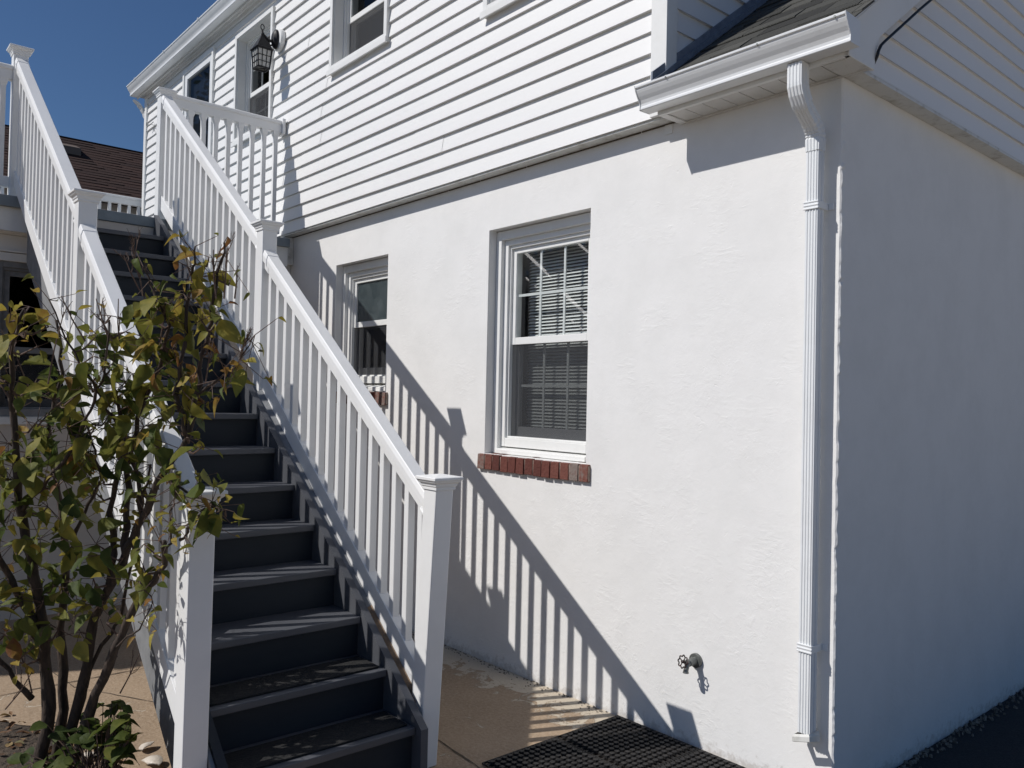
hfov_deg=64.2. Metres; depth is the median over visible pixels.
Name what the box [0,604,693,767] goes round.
patio
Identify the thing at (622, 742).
rubber mat
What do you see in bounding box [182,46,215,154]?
door
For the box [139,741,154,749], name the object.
clam shell
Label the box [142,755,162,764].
clam shell
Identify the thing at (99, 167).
neighbour house
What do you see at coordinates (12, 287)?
window
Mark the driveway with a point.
(997, 742)
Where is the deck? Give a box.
[0,43,289,266]
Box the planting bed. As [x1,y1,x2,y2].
[0,722,89,767]
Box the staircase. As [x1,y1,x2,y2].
[14,58,463,767]
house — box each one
[0,0,1023,767]
[3,124,142,214]
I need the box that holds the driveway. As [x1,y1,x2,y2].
[896,690,1023,767]
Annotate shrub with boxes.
[0,228,285,767]
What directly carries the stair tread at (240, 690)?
on the staircase
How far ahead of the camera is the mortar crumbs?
4.24 m
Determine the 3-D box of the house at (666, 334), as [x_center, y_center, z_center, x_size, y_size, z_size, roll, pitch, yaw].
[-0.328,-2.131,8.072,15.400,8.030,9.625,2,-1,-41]
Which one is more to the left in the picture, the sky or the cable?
the sky
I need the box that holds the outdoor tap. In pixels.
[677,653,701,673]
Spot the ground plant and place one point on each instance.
(114, 739)
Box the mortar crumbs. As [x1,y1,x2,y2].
[413,632,1023,767]
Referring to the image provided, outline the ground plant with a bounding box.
[6,699,141,767]
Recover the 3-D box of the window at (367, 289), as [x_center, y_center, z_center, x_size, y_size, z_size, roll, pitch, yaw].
[-1.083,-0.457,6.497,0.122,0.905,0.705,2,-1,-41]
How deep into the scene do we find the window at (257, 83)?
8.21 m
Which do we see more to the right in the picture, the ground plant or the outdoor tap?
the outdoor tap
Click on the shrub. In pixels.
(76, 461)
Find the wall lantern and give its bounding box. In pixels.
[250,24,285,72]
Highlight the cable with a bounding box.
[875,0,931,62]
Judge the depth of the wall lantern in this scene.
7.30 m
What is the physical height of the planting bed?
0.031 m
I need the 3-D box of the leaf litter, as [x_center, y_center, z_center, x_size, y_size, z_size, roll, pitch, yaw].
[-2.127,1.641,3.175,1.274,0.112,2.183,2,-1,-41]
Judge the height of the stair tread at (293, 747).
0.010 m
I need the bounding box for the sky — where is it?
[0,0,216,151]
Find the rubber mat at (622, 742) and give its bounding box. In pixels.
[482,715,745,767]
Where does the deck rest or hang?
on the patio
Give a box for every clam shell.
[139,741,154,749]
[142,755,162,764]
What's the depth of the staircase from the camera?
4.06 m
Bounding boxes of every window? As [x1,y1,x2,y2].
[0,260,65,415]
[244,24,270,132]
[343,0,383,57]
[347,266,387,383]
[501,224,590,453]
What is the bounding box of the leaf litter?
[0,711,123,767]
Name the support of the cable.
attached to the house at (666, 334)

